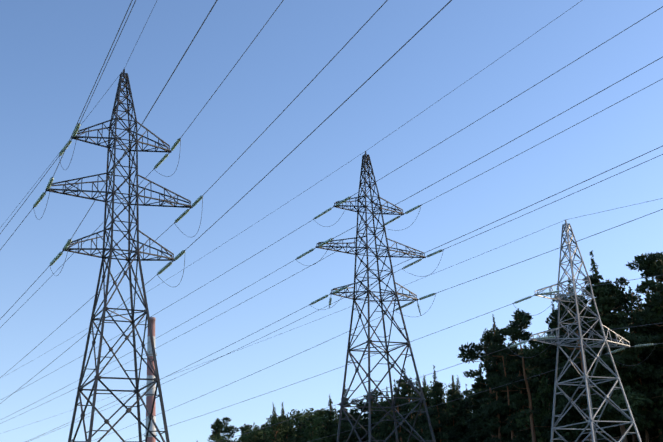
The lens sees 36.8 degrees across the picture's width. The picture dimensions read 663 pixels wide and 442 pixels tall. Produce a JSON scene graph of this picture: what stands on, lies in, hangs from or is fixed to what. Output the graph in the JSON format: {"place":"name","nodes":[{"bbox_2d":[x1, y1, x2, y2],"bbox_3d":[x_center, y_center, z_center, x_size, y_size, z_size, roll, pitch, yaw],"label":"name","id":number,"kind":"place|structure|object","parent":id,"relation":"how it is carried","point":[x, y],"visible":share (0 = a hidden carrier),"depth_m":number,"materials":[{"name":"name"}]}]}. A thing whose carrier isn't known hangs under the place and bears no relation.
{"place":"outdoors","nodes":[
{"label":"outdoors","id":0,"kind":"place"},
{"bbox_2d":[144,317,156,441],"bbox_3d":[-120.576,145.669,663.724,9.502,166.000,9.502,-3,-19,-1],"label":"chimney","id":1,"kind":"object","parent":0,"point":[149,403],"visible":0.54,"depth_m":672.14,"materials":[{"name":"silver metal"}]},
{"bbox_2d":[209,417,239,441],"bbox_3d":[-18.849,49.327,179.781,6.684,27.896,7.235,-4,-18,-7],"label":"pine","id":2,"kind":"object","parent":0,"point":[218,423],"visible":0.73,"depth_m":183.19,"materials":[{"name":"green plant"}]},
{"bbox_2d":[239,424,252,441],"bbox_3d":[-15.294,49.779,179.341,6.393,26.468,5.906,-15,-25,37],"label":"pine","id":3,"kind":"object","parent":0,"point":[242,429],"visible":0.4,"depth_m":182.85,"materials":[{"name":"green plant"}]},
{"bbox_2d":[257,424,268,432],"bbox_3d":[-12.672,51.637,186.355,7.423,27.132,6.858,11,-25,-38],"label":"pine","id":4,"kind":"object","parent":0,"point":[263,428],"visible":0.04,"depth_m":190.99,"materials":[{"name":"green plant"}]},
{"bbox_2d":[270,421,295,441],"bbox_3d":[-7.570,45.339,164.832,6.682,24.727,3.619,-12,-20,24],"label":"pine","id":5,"kind":"object","parent":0,"point":[292,430],"visible":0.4,"depth_m":167.65,"materials":[{"name":"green plant"}]},
{"bbox_2d":[284,435,295,441],"bbox_3d":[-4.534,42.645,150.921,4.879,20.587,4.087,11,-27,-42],"label":"pine","id":6,"kind":"object","parent":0,"point":[287,439],"visible":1,"depth_m":153.53,"materials":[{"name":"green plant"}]},
{"bbox_2d":[299,411,326,441],"bbox_3d":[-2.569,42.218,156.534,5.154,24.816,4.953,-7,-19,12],"label":"pine","id":7,"kind":"object","parent":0,"point":[309,417],"visible":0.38,"depth_m":160.16,"materials":[{"name":"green plant"}]},
{"bbox_2d":[314,408,329,424],"bbox_3d":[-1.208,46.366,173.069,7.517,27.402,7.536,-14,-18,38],"label":"pine","id":8,"kind":"object","parent":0,"point":[322,411],"visible":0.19,"depth_m":174.66,"materials":[{"name":"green plant"}]},
{"bbox_2d":[0,0,662,441],"label":"sky","id":9,"kind":"structure","parent":0,"point":[53,53],"materials":[{"name":"blue"}]},
{"bbox_2d":[330,407,367,441],"bbox_3d":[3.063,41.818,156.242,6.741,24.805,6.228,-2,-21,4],"label":"pine","id":10,"kind":"object","parent":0,"point":[356,414],"visible":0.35,"depth_m":159.31,"materials":[{"name":"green plant"}]},
{"bbox_2d":[351,390,381,429],"bbox_3d":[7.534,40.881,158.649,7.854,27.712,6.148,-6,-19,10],"label":"pine","id":11,"kind":"object","parent":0,"point":[372,402],"visible":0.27,"depth_m":161.83,"materials":[{"name":"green plant"}]},
{"bbox_2d":[375,387,409,441],"bbox_3d":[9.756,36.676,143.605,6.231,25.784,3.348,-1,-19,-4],"label":"pine","id":12,"kind":"object","parent":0,"point":[387,404],"visible":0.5,"depth_m":145.97,"materials":[{"name":"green plant"}]},
{"bbox_2d":[396,378,431,441],"bbox_3d":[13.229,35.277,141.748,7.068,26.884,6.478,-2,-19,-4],"label":"pine","id":13,"kind":"object","parent":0,"point":[424,389],"visible":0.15,"depth_m":144.64,"materials":[{"name":"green plant"}]},
{"bbox_2d":[462,390,493,428],"bbox_3d":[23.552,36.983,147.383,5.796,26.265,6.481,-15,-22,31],"label":"pine","id":14,"kind":"object","parent":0,"point":[466,392],"visible":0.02,"depth_m":151.11,"materials":[{"name":"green plant"}]},
{"bbox_2d":[463,345,507,440],"bbox_3d":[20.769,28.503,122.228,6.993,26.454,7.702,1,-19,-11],"label":"pine","id":15,"kind":"object","parent":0,"point":[469,400],"visible":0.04,"depth_m":123.13,"materials":[{"name":"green plant"}]},
{"bbox_2d":[457,328,514,440],"bbox_3d":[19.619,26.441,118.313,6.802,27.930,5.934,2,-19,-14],"label":"pine","id":16,"kind":"object","parent":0,"point":[472,352],"visible":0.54,"depth_m":121.40,"materials":[{"name":"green plant"}]},
{"bbox_2d":[477,328,533,441],"bbox_3d":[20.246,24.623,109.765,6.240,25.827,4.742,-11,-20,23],"label":"pine","id":17,"kind":"object","parent":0,"point":[498,339],"visible":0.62,"depth_m":112.62,"materials":[{"name":"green plant"}]},
{"bbox_2d":[498,348,528,412],"bbox_3d":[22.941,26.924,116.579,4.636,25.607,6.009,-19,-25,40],"label":"pine","id":18,"kind":"object","parent":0,"point":[500,363],"visible":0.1,"depth_m":119.24,"materials":[{"name":"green plant"}]},
{"bbox_2d":[488,308,547,441],"bbox_3d":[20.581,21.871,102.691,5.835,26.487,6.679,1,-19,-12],"label":"pine","id":19,"kind":"object","parent":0,"point":[517,325],"visible":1,"depth_m":104.12,"materials":[{"name":"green plant"}]},
{"bbox_2d":[520,350,547,401],"bbox_3d":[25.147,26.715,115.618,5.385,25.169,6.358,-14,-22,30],"label":"pine","id":20,"kind":"object","parent":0,"point":[534,366],"visible":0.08,"depth_m":118.72,"materials":[{"name":"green plant"}]},
{"bbox_2d":[545,293,608,440],"bbox_3d":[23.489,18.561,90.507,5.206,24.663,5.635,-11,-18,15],"label":"pine","id":21,"kind":"object","parent":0,"point":[579,401],"visible":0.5,"depth_m":92.75,"materials":[{"name":"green plant"}]},
{"bbox_2d":[547,296,615,352],"bbox_3d":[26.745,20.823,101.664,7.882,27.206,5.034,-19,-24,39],"label":"pine","id":22,"kind":"object","parent":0,"point":[586,302],"visible":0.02,"depth_m":103.73,"materials":[{"name":"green plant"}]},
{"bbox_2d":[603,277,643,441],"bbox_3d":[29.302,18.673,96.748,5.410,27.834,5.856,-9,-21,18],"label":"pine","id":23,"kind":"object","parent":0,"point":[623,298],"visible":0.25,"depth_m":100.52,"materials":[{"name":"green plant"}]},
{"bbox_2d":[612,285,654,331],"bbox_3d":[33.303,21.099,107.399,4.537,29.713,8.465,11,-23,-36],"label":"pine","id":24,"kind":"object","parent":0,"point":[643,307],"visible":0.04,"depth_m":110.36,"materials":[{"name":"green plant"}]},
{"bbox_2d":[625,252,662,352],"bbox_3d":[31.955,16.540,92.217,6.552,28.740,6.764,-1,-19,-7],"label":"pine","id":25,"kind":"object","parent":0,"point":[642,289],"visible":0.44,"depth_m":94.53,"materials":[{"name":"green plant"}]},
{"bbox_2d":[634,252,662,440],"bbox_3d":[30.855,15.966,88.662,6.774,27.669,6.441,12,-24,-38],"label":"pine","id":26,"kind":"object","parent":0,"point":[650,265],"visible":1,"depth_m":91.99,"materials":[{"name":"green plant"}]},
{"bbox_2d":[651,355,662,364],"bbox_3d":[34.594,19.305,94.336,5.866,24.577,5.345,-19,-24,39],"label":"pine","id":27,"kind":"object","parent":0,"point":[659,359],"visible":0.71,"depth_m":96.21,"materials":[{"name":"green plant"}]},
{"label":"ground","id":28,"kind":"structure","parent":0,"visible":0},
{"bbox_2d":[45,69,192,441],"bbox_3d":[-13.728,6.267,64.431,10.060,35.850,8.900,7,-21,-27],"label":"pylon","id":29,"kind":"object","parent":28,"relation":"on","point":[129,260],"visible":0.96,"depth_m":65.59,"materials":[{"name":"metal"}]},
{"bbox_2d":[0,0,662,441],"bbox_3d":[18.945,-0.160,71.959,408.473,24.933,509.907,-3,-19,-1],"label":"conductors","id":30,"kind":"object","parent":29,"relation":"on","point":[314,220],"visible":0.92,"depth_m":72.46,"materials":[{"name":"grey metal"}]},
{"bbox_2d":[33,123,656,353],"bbox_3d":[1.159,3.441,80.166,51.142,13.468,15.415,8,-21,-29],"label":"insulator strings","id":31,"kind":"object","parent":30,"relation":"attached to","point":[60,253],"visible":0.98,"depth_m":81.44,"materials":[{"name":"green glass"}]},
{"bbox_2d":[207,433,230,441],"bbox_3d":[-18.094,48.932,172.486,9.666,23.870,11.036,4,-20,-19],"label":"birch","id":32,"kind":"object","parent":28,"relation":"on","point":[215,439],"visible":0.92,"depth_m":173.95,"materials":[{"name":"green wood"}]},
{"bbox_2d":[239,425,262,441],"bbox_3d":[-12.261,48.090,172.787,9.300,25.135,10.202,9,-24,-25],"label":"birch","id":33,"kind":"object","parent":28,"relation":"on","point":[254,434],"visible":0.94,"depth_m":176.28,"materials":[{"name":"green plant"}]},
{"bbox_2d":[257,425,266,441],"bbox_3d":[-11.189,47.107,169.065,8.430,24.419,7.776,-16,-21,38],"label":"spruce","id":34,"kind":"object","parent":28,"relation":"on","point":[263,437],"visible":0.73,"depth_m":171.71,"materials":[{"name":"green plant"}]},
{"bbox_2d":[265,402,280,441],"bbox_3d":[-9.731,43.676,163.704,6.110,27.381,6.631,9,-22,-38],"label":"spruce","id":35,"kind":"object","parent":28,"relation":"on","point":[271,427],"visible":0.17,"depth_m":166.13,"materials":[{"name":"green plant"}]},
{"bbox_2d":[267,407,285,441],"bbox_3d":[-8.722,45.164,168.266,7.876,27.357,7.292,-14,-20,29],"label":"spruce","id":36,"kind":"object","parent":28,"relation":"on","point":[276,431],"visible":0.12,"depth_m":170.76,"materials":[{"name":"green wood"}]},
{"bbox_2d":[261,414,292,441],"bbox_3d":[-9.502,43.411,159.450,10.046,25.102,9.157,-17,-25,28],"label":"birch","id":37,"kind":"object","parent":28,"relation":"on","point":[279,426],"visible":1,"depth_m":163.37,"materials":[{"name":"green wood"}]},
{"bbox_2d":[279,403,288,438],"bbox_3d":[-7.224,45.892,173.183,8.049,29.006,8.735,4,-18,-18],"label":"spruce","id":38,"kind":"object","parent":28,"relation":"on","point":[283,412],"visible":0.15,"depth_m":177.18,"materials":[{"name":"green plant"}]},
{"bbox_2d":[283,416,296,441],"bbox_3d":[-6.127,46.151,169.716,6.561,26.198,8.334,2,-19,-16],"label":"spruce","id":39,"kind":"object","parent":28,"relation":"on","point":[291,437],"visible":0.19,"depth_m":171.73,"materials":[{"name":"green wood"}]},
{"bbox_2d":[294,412,307,441],"bbox_3d":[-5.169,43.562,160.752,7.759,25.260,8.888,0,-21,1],"label":"spruce","id":40,"kind":"object","parent":28,"relation":"on","point":[298,438],"visible":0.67,"depth_m":163.22,"materials":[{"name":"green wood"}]},
{"bbox_2d":[285,408,318,437],"bbox_3d":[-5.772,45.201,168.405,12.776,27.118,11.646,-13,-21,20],"label":"birch","id":41,"kind":"object","parent":28,"relation":"on","point":[297,413],"visible":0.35,"depth_m":172.42,"materials":[{"name":"green plant"}]},
{"bbox_2d":[297,410,332,441],"bbox_3d":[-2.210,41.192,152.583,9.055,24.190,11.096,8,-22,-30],"label":"birch","id":42,"kind":"object","parent":28,"relation":"on","point":[314,437],"visible":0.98,"depth_m":156.17,"materials":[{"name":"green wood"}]},
{"bbox_2d":[322,423,331,439],"bbox_3d":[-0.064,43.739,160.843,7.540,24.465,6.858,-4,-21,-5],"label":"spruce","id":43,"kind":"object","parent":28,"relation":"on","point":[326,429],"visible":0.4,"depth_m":164.48,"materials":[{"name":"green plant"}]},
{"bbox_2d":[322,396,338,441],"bbox_3d":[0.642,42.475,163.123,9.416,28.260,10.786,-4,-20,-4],"label":"spruce","id":44,"kind":"object","parent":28,"relation":"on","point":[330,425],"visible":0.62,"depth_m":165.56,"materials":[{"name":"green plant"}]},
{"bbox_2d":[321,412,361,440],"bbox_3d":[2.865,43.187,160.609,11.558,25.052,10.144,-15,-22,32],"label":"birch","id":45,"kind":"object","parent":28,"relation":"on","point":[337,427],"visible":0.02,"depth_m":164.56,"materials":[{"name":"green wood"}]},
{"bbox_2d":[331,386,357,441],"bbox_3d":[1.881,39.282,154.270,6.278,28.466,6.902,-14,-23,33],"label":"spruce","id":46,"kind":"object","parent":28,"relation":"on","point":[346,426],"visible":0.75,"depth_m":155.67,"materials":[{"name":"green plant"}]},
{"bbox_2d":[356,389,372,441],"bbox_3d":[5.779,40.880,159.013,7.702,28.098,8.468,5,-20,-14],"label":"spruce","id":47,"kind":"object","parent":28,"relation":"on","point":[363,424],"visible":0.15,"depth_m":161.56,"materials":[{"name":"green plant"}]},
{"bbox_2d":[364,411,378,441],"bbox_3d":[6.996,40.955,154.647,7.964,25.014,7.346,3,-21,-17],"label":"spruce","id":48,"kind":"object","parent":28,"relation":"on","point":[366,436],"visible":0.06,"depth_m":157.09,"materials":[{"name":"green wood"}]},
{"bbox_2d":[364,390,383,441],"bbox_3d":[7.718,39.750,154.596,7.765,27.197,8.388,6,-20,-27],"label":"spruce","id":49,"kind":"object","parent":28,"relation":"on","point":[376,419],"visible":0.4,"depth_m":157.06,"materials":[{"name":"green plant"}]},
{"bbox_2d":[316,151,435,441],"bbox_3d":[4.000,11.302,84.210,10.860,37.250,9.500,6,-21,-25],"label":"pylon","id":50,"kind":"object","parent":28,"relation":"on","point":[364,163],"visible":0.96,"depth_m":85.53,"materials":[{"name":"metal"}]},
{"bbox_2d":[375,386,392,439],"bbox_3d":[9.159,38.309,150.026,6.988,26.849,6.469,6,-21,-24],"label":"spruce","id":51,"kind":"object","parent":28,"relation":"on","point":[385,435],"visible":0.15,"depth_m":152.66,"materials":[{"name":"green plant"}]},
{"bbox_2d":[377,410,398,441],"bbox_3d":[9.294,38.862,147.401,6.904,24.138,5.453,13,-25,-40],"label":"spruce","id":52,"kind":"object","parent":28,"relation":"on","point":[384,429],"visible":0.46,"depth_m":149.42,"materials":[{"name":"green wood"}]},
{"bbox_2d":[388,379,405,441],"bbox_3d":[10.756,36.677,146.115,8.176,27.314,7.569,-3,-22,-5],"label":"spruce","id":53,"kind":"object","parent":28,"relation":"on","point":[392,424],"visible":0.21,"depth_m":148.26,"materials":[{"name":"green plant"}]},
{"bbox_2d":[394,368,420,441],"bbox_3d":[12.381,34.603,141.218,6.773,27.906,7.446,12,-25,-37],"label":"spruce","id":54,"kind":"object","parent":28,"relation":"on","point":[406,391],"visible":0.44,"depth_m":143.14,"materials":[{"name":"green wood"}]},
{"bbox_2d":[406,377,437,441],"bbox_3d":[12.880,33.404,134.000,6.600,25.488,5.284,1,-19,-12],"label":"spruce","id":55,"kind":"object","parent":28,"relation":"on","point":[421,421],"visible":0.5,"depth_m":135.53,"materials":[{"name":"green plant"}]},
{"bbox_2d":[417,376,437,434],"bbox_3d":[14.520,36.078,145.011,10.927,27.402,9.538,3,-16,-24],"label":"spruce","id":56,"kind":"object","parent":28,"relation":"on","point":[425,384],"visible":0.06,"depth_m":147.67,"materials":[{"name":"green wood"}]},
{"bbox_2d":[422,365,459,441],"bbox_3d":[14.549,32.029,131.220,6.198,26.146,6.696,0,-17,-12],"label":"spruce","id":57,"kind":"object","parent":28,"relation":"on","point":[445,434],"visible":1,"depth_m":132.89,"materials":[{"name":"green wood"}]},
{"bbox_2d":[426,381,467,441],"bbox_3d":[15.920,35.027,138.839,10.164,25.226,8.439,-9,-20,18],"label":"birch","id":58,"kind":"object","parent":28,"relation":"on","point":[448,408],"visible":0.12,"depth_m":140.56,"materials":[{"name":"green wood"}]},
{"bbox_2d":[442,376,466,441],"bbox_3d":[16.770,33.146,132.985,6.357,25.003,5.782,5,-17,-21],"label":"spruce","id":59,"kind":"object","parent":28,"relation":"on","point":[455,421],"visible":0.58,"depth_m":135.19,"materials":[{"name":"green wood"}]},
{"bbox_2d":[447,375,470,441],"bbox_3d":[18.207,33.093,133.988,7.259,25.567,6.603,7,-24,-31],"label":"spruce","id":60,"kind":"object","parent":28,"relation":"on","point":[464,430],"visible":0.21,"depth_m":136.37,"materials":[{"name":"green plant"}]},
{"bbox_2d":[455,375,469,415],"bbox_3d":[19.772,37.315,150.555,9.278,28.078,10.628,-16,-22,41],"label":"spruce","id":61,"kind":"object","parent":28,"relation":"on","point":[465,411],"visible":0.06,"depth_m":153.76,"materials":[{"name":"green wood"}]},
{"bbox_2d":[458,362,491,441],"bbox_3d":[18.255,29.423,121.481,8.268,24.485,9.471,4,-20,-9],"label":"spruce","id":62,"kind":"object","parent":28,"relation":"on","point":[477,432],"visible":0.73,"depth_m":121.90,"materials":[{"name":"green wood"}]},
{"bbox_2d":[476,371,492,439],"bbox_3d":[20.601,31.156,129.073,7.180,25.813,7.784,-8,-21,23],"label":"spruce","id":63,"kind":"object","parent":28,"relation":"on","point":[486,386],"visible":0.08,"depth_m":131.96,"materials":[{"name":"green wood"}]},
{"bbox_2d":[478,314,520,441],"bbox_3d":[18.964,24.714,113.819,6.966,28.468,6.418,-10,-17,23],"label":"spruce","id":64,"kind":"object","parent":28,"relation":"on","point":[494,424],"visible":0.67,"depth_m":115.07,"materials":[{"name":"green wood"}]},
{"bbox_2d":[497,374,518,437],"bbox_3d":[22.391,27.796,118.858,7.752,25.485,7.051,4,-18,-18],"label":"spruce","id":65,"kind":"object","parent":28,"relation":"on","point":[511,410],"visible":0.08,"depth_m":120.22,"materials":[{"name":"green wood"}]},
{"bbox_2d":[500,336,544,441],"bbox_3d":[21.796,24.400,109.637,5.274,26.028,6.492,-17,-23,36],"label":"spruce","id":66,"kind":"object","parent":28,"relation":"on","point":[523,435],"visible":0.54,"depth_m":110.25,"materials":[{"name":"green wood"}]},
{"bbox_2d":[514,343,547,439],"bbox_3d":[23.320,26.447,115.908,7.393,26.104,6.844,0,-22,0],"label":"spruce","id":67,"kind":"object","parent":28,"relation":"on","point":[533,378],"depth_m":118.27,"materials":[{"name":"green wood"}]},
{"bbox_2d":[515,341,555,441],"bbox_3d":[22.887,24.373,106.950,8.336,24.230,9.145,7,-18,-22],"label":"birch","id":68,"kind":"object","parent":28,"relation":"on","point":[542,390],"visible":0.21,"depth_m":107.31,"materials":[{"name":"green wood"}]},
{"bbox_2d":[536,365,552,415],"bbox_3d":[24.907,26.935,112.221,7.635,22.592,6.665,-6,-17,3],"label":"spruce","id":69,"kind":"object","parent":28,"relation":"on","point":[541,375],"visible":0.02,"depth_m":114.38,"materials":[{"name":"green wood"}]},
{"bbox_2d":[535,301,584,441],"bbox_3d":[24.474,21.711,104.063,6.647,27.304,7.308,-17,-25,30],"label":"spruce","id":70,"kind":"object","parent":28,"relation":"on","point":[548,424],"visible":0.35,"depth_m":104.73,"materials":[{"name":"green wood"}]},
{"bbox_2d":[543,286,612,441],"bbox_3d":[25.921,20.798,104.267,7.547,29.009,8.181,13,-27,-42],"label":"spruce","id":71,"kind":"object","parent":28,"relation":"on","point":[553,351],"visible":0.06,"depth_m":104.85,"materials":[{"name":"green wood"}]},
{"bbox_2d":[550,277,614,441],"bbox_3d":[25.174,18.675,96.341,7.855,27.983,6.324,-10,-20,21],"label":"spruce","id":72,"kind":"object","parent":28,"relation":"on","point":[574,416],"visible":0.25,"depth_m":97.16,"materials":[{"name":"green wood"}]},
{"bbox_2d":[530,220,641,441],"bbox_3d":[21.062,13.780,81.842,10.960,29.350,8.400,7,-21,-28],"label":"pylon","id":73,"kind":"object","parent":28,"relation":"on","point":[588,386],"visible":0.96,"depth_m":82.78,"materials":[{"name":"metal"}]},
{"bbox_2d":[556,331,620,441],"bbox_3d":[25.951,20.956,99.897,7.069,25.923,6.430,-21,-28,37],"label":"spruce","id":74,"kind":"object","parent":28,"relation":"on","point":[575,433],"visible":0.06,"depth_m":99.90,"materials":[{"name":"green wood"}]},
{"bbox_2d":[572,250,656,441],"bbox_3d":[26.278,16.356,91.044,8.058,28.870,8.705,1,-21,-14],"label":"spruce","id":75,"kind":"object","parent":28,"relation":"on","point":[635,399],"visible":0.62,"depth_m":91.70,"materials":[{"name":"green plant"}]},
{"bbox_2d":[592,327,654,441],"bbox_3d":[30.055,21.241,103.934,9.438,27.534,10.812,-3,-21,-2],"label":"spruce","id":76,"kind":"object","parent":28,"relation":"on","point":[628,439],"visible":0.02,"depth_m":101.75,"materials":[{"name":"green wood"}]},
{"bbox_2d":[614,317,653,440],"bbox_3d":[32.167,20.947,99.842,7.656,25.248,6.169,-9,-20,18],"label":"spruce","id":77,"kind":"object","parent":28,"relation":"on","point":[645,408],"depth_m":100.59,"materials":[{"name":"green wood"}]},
{"bbox_2d":[606,286,662,441],"bbox_3d":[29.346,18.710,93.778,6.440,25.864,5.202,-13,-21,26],"label":"spruce","id":78,"kind":"object","parent":28,"relation":"on","point":[644,331],"visible":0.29,"depth_m":94.66,"materials":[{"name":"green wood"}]},
{"bbox_2d":[631,293,662,441],"bbox_3d":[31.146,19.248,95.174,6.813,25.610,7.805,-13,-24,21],"label":"spruce","id":79,"kind":"object","parent":28,"relation":"on","point":[654,434],"visible":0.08,"depth_m":95.47,"materials":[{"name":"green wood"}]},
{"bbox_2d":[633,306,662,432],"bbox_3d":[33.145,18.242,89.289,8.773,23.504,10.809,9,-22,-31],"label":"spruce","id":80,"kind":"object","parent":28,"relation":"on","point":[661,380],"visible":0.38,"depth_m":91.83,"materials":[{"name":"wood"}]},
{"bbox_2d":[642,277,658,427],"bbox_3d":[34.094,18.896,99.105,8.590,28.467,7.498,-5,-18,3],"label":"spruce","id":81,"kind":"object","parent":28,"relation":"on","point":[657,331],"depth_m":101.97,"materials":[{"name":"green plant"}]},
{"bbox_2d":[648,282,662,425],"bbox_3d":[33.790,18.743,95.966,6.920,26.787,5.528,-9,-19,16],"label":"spruce","id":82,"kind":"object","parent":28,"relation":"on","point":[659,353],"visible":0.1,"depth_m":97.43,"materials":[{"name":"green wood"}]},
{"bbox_2d":[650,388,662,441],"bbox_3d":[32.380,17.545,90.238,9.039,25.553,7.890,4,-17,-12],"label":"spruce","id":83,"kind":"object","parent":28,"relation":"on","point":[657,412],"visible":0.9,"depth_m":90.43,"materials":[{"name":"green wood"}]}
]}

